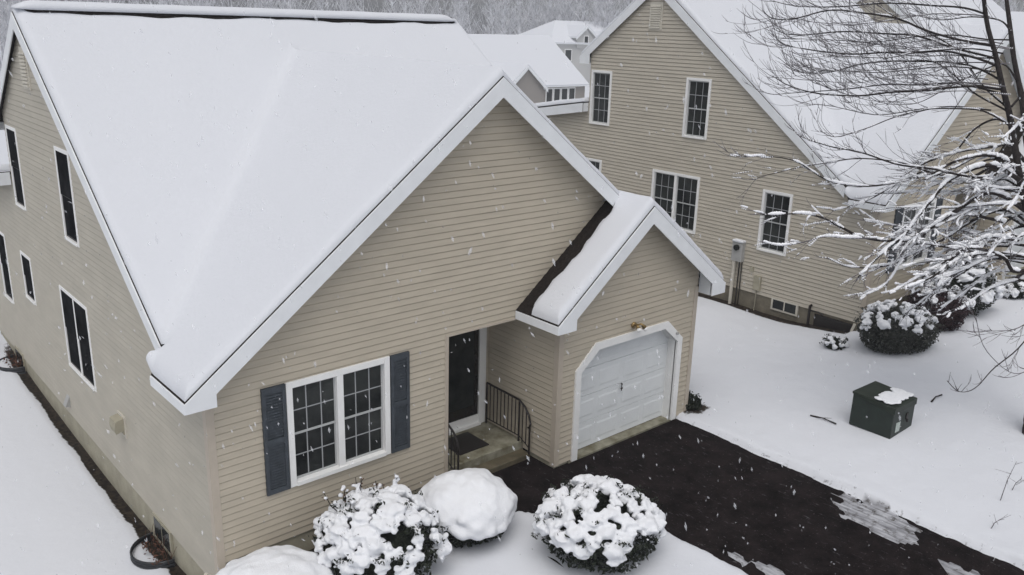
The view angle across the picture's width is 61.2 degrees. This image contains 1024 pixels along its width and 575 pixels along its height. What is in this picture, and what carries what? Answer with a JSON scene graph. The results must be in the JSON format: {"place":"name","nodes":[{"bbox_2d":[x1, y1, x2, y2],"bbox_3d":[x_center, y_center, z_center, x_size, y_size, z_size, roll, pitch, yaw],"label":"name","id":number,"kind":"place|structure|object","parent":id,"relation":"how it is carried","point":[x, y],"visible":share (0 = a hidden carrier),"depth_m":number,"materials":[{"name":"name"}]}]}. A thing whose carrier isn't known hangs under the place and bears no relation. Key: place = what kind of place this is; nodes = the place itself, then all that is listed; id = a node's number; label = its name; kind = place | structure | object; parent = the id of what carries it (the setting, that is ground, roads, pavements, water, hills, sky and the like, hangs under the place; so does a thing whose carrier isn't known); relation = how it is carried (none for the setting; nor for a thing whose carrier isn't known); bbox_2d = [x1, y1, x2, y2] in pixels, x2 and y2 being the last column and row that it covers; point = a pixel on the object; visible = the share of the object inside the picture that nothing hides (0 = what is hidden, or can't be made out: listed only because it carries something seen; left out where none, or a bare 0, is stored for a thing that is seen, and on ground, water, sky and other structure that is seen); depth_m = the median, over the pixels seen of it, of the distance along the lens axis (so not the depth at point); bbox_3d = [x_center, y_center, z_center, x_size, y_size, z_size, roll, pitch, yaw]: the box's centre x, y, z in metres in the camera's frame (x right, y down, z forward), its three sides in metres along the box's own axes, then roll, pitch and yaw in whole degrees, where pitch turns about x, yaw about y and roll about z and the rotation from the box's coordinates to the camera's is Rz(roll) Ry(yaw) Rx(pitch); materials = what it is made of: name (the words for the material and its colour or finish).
{"place":"outdoors","nodes":[
{"label":"outdoors","id":0,"kind":"place"},
{"bbox_2d":[0,51,1023,574],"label":"snowy ground","id":1,"kind":"structure","parent":0,"point":[764,385],"depth_m":16.62,"materials":[{"name":"white snow"}]},
{"bbox_2d":[216,545,333,574],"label":"bush","id":2,"kind":"object","parent":1,"relation":"on","point":[284,560],"visible":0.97,"depth_m":12.01,"materials":[{"name":"white plant"}]},
{"bbox_2d":[0,0,725,574],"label":"house","id":3,"kind":"structure","parent":1,"relation":"on","point":[268,276],"depth_m":14.62,"materials":[{"name":"beige"}]},
{"bbox_2d":[0,231,14,303],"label":"window","id":4,"kind":"structure","parent":3,"relation":"in","point":[4,262],"depth_m":20.66,"materials":[{"name":"clear glass"}]},
{"bbox_2d":[0,343,25,373],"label":"window well","id":5,"kind":"object","parent":3,"relation":"attached to","point":[19,370],"depth_m":20.80,"materials":[{"name":"black plastic"}]},
{"bbox_2d":[5,124,26,210],"bbox_3d":[-10.278,-2.495,17.988,0.102,1.689,0.875,-13,22,-39],"label":"window","id":6,"kind":"structure","parent":3,"relation":"in","point":[12,143],"depth_m":18.00,"materials":[{"name":"clear glass"}]},
{"bbox_2d":[14,346,26,370],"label":"basement window","id":7,"kind":"structure","parent":3,"relation":"in","point":[17,351],"depth_m":21.02,"materials":[{"name":"clear glass"}]},
{"bbox_2d":[20,250,36,305],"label":"window","id":8,"kind":"structure","parent":3,"relation":"in","point":[25,260],"depth_m":18.91,"materials":[{"name":"clear glass"}]},
{"bbox_2d":[53,146,79,247],"bbox_3d":[-7.855,-1.614,15.330,0.102,1.689,0.881,-13,22,-39],"label":"window","id":9,"kind":"structure","parent":3,"relation":"in","point":[62,161],"depth_m":15.33,"materials":[{"name":"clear glass"}]},
{"bbox_2d":[59,285,96,391],"bbox_3d":[-8.239,0.940,16.479,0.102,1.657,1.766,-13,22,-39],"label":"window","id":10,"kind":"structure","parent":3,"relation":"in","point":[75,317],"depth_m":16.46,"materials":[{"name":"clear glass"}]},
{"bbox_2d":[129,527,176,569],"bbox_3d":[-5.928,4.320,14.249,0.634,0.626,1.070,-13,22,-39],"label":"window well","id":11,"kind":"object","parent":3,"relation":"attached to","point":[156,564],"depth_m":14.05,"materials":[{"name":"black plastic"}]},
{"bbox_2d":[152,512,174,556],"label":"basement window","id":12,"kind":"structure","parent":3,"relation":"in","point":[160,529],"depth_m":14.26,"materials":[{"name":"clear glass"}]},
{"bbox_2d":[285,356,390,487],"bbox_3d":[-2.644,2.026,13.311,1.771,1.690,0.150,-13,22,-39],"label":"window","id":13,"kind":"structure","parent":3,"relation":"in","point":[338,420],"depth_m":13.30,"materials":[{"name":"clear glass"}]},
{"bbox_2d":[448,329,478,422],"bbox_3d":[-1.023,1.581,16.253,0.980,1.990,0.064,-13,22,-39],"label":"door","id":14,"kind":"structure","parent":3,"relation":"in","point":[464,347],"depth_m":16.34,"materials":[{"name":"black glass"}]},
{"bbox_2d":[449,432,488,454],"bbox_3d":[-0.890,2.884,16.050,0.680,0.020,0.650,-13,22,-39],"label":"doormat","id":15,"kind":"object","parent":3,"relation":"on","point":[469,442],"visible":0.8,"depth_m":16.03,"materials":[{"name":"black rubber"}]},
{"bbox_2d":[578,331,667,448],"bbox_3d":[2.097,1.852,16.772,2.820,2.161,0.110,-13,22,-39],"label":"garage door","id":16,"kind":"structure","parent":3,"relation":"in","point":[622,387],"depth_m":16.83,"materials":[{"name":"white metal"}]},
{"bbox_2d":[308,475,451,574],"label":"bush","id":17,"kind":"object","parent":1,"relation":"on","point":[387,536],"visible":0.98,"depth_m":12.35,"materials":[{"name":"white plant"}]},
{"bbox_2d":[417,468,517,547],"bbox_3d":[-0.718,3.443,13.700,1.621,1.082,1.647,-13,22,-39],"label":"bush","id":18,"kind":"object","parent":1,"relation":"on","point":[475,505],"visible":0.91,"depth_m":13.20,"materials":[{"name":"white plant"}]},
{"bbox_2d":[0,0,1023,70],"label":"bare wood","id":19,"kind":"object","parent":1,"relation":"on","point":[603,8],"visible":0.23,"depth_m":138.86,"materials":[{"name":"grey plant"}]},
{"bbox_2d":[468,34,588,102],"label":"house","id":20,"kind":"structure","parent":1,"relation":"on","point":[538,68],"depth_m":84.66,"materials":[{"name":"grey"}]},
{"bbox_2d":[545,88,552,101],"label":"window","id":21,"kind":"structure","parent":20,"relation":"in","point":[548,95],"depth_m":83.93,"materials":[{"name":"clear glass"}]},
{"bbox_2d":[553,88,560,100],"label":"window","id":22,"kind":"structure","parent":20,"relation":"in","point":[556,91],"depth_m":84.54,"materials":[{"name":"clear glass"}]},
{"bbox_2d":[560,87,567,99],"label":"window","id":23,"kind":"structure","parent":20,"relation":"in","point":[564,91],"depth_m":85.18,"materials":[{"name":"clear glass"}]},
{"bbox_2d":[568,87,575,98],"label":"window","id":24,"kind":"structure","parent":20,"relation":"in","point":[571,90],"depth_m":85.81,"materials":[{"name":"clear glass"}]},
{"bbox_2d":[518,20,610,85],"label":"house","id":25,"kind":"structure","parent":1,"relation":"on","point":[572,40],"depth_m":119.05,"materials":[{"name":"grey"}]},
{"bbox_2d":[564,49,571,60],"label":"window","id":26,"kind":"structure","parent":25,"relation":"in","point":[568,52],"depth_m":117.92,"materials":[{"name":"clear glass"}]},
{"bbox_2d":[531,471,666,574],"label":"bush","id":27,"kind":"object","parent":1,"relation":"on","point":[581,519],"visible":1,"depth_m":12.65,"materials":[{"name":"white plant"}]},
{"bbox_2d":[685,390,704,410],"bbox_3d":[3.728,2.387,18.288,0.741,0.439,0.689,8,18,19],"label":"bush","id":28,"kind":"object","parent":1,"relation":"on","point":[694,401],"visible":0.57,"depth_m":18.09,"materials":[{"name":"green plant"}]},
{"bbox_2d":[534,0,1023,331],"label":"house","id":29,"kind":"structure","parent":1,"relation":"on","point":[664,106],"depth_m":23.81,"materials":[{"name":"beige plastic"}]},
{"bbox_2d":[586,157,601,172],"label":"window","id":30,"kind":"structure","parent":29,"relation":"in","point":[597,163],"depth_m":27.87,"materials":[{"name":"clear glass"}]},
{"bbox_2d":[589,70,612,125],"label":"window","id":31,"kind":"structure","parent":29,"relation":"in","point":[601,80],"depth_m":27.28,"materials":[{"name":"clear glass"}]},
{"bbox_2d":[651,169,700,233],"bbox_3d":[4.817,-2.568,25.685,0.150,1.670,1.770,-12,22,-39],"label":"window","id":32,"kind":"structure","parent":29,"relation":"in","point":[677,194],"depth_m":25.58,"materials":[{"name":"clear glass"}]},
{"bbox_2d":[682,77,711,139],"bbox_3d":[5.241,-5.058,24.495,0.150,1.670,0.870,-12,22,-39],"label":"window","id":33,"kind":"structure","parent":29,"relation":"in","point":[698,90],"depth_m":24.53,"materials":[{"name":"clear glass"}]},
{"bbox_2d":[756,189,793,255],"bbox_3d":[7.043,-1.740,23.182,0.150,1.670,0.910,-12,22,-39],"label":"window","id":34,"kind":"structure","parent":29,"relation":"in","point":[776,230],"depth_m":23.21,"materials":[{"name":"clear glass"}]},
{"bbox_2d":[770,297,798,316],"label":"basement window","id":35,"kind":"structure","parent":29,"relation":"in","point":[790,308],"depth_m":23.35,"materials":[{"name":"clear glass"}]},
{"bbox_2d":[894,198,936,269],"bbox_3d":[10.403,-1.390,22.433,1.771,1.690,0.150,-12,22,-39],"label":"window","id":36,"kind":"structure","parent":29,"relation":"in","point":[920,258],"depth_m":22.61,"materials":[{"name":"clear glass"}]},
{"bbox_2d":[1006,218,1023,272],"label":"garage door","id":37,"kind":"structure","parent":29,"relation":"in","point":[1015,248],"depth_m":25.90,"materials":[{"name":"white metal"}]},
{"bbox_2d":[810,415,836,423],"bbox_3d":[6.300,2.645,17.505,0.099,0.084,0.554,-15,23,-43],"label":"fallen stick","id":38,"kind":"object","parent":1,"relation":"on","point":[822,418],"visible":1,"depth_m":17.51,"materials":[{"name":"brown wood"}]},
{"bbox_2d":[819,334,849,349],"bbox_3d":[7.838,1.341,21.019,0.655,0.394,0.612,13,21,34],"label":"bush","id":39,"kind":"object","parent":1,"relation":"on","point":[833,342],"visible":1,"depth_m":20.88,"materials":[{"name":"green plant"}]},
{"bbox_2d":[714,0,1023,433],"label":"bare tree","id":40,"kind":"object","parent":1,"relation":"on","point":[977,184],"visible":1,"depth_m":16.33,"materials":[{"name":"brown plant"}]},
{"bbox_2d":[849,381,917,438],"bbox_3d":[7.334,2.403,17.115,0.898,0.743,0.924,-12,22,-38],"label":"utility box","id":41,"kind":"object","parent":1,"relation":"on","point":[882,410],"visible":1,"depth_m":16.88,"materials":[{"name":"green metal"}]},
{"bbox_2d":[852,299,944,354],"bbox_3d":[9.070,0.942,20.391,2.038,1.261,1.612,2,17,2],"label":"bush","id":42,"kind":"object","parent":1,"relation":"on","point":[881,327],"visible":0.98,"depth_m":20.09,"materials":[{"name":"green plant"}]},
{"bbox_2d":[853,0,1023,69],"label":"house","id":43,"kind":"structure","parent":1,"relation":"on","point":[999,12],"depth_m":37.96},
{"bbox_2d":[903,284,975,330],"bbox_3d":[10.579,0.518,21.511,1.579,1.106,1.714,-13,22,-39],"label":"bush","id":44,"kind":"object","parent":1,"relation":"on","point":[956,317],"visible":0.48,"depth_m":21.14,"materials":[{"name":"green plant"}]},
{"bbox_2d":[917,251,1004,315],"bbox_3d":[11.569,-0.094,22.478,2.110,1.612,2.030,-13,22,-39],"label":"bush","id":45,"kind":"object","parent":1,"relation":"on","point":[990,296],"visible":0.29,"depth_m":21.92,"materials":[{"name":"green plant"}]},
{"bbox_2d":[996,461,1021,500],"bbox_3d":[8.274,3.278,14.516,0.360,0.832,0.188,2,17,3],"label":"weed stalk","id":46,"kind":"object","parent":1,"relation":"on","point":[1007,480],"visible":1,"depth_m":14.58,"materials":[{"name":"brown plant"}]},
{"bbox_2d":[997,278,1023,298],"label":"bush","id":47,"kind":"object","parent":1,"relation":"on","point":[1017,289],"visible":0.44,"depth_m":23.34,"materials":[{"name":"white plant"}]},
{"bbox_2d":[492,419,1023,574],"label":"driveway","id":48,"kind":"structure","parent":0,"point":[718,497],"depth_m":14.65,"materials":[{"name":"black asphalt"}]},
{"bbox_2d":[988,273,1023,283],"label":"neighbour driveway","id":49,"kind":"structure","parent":0,"point":[1017,277],"depth_m":25.55,"materials":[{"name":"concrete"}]}
]}

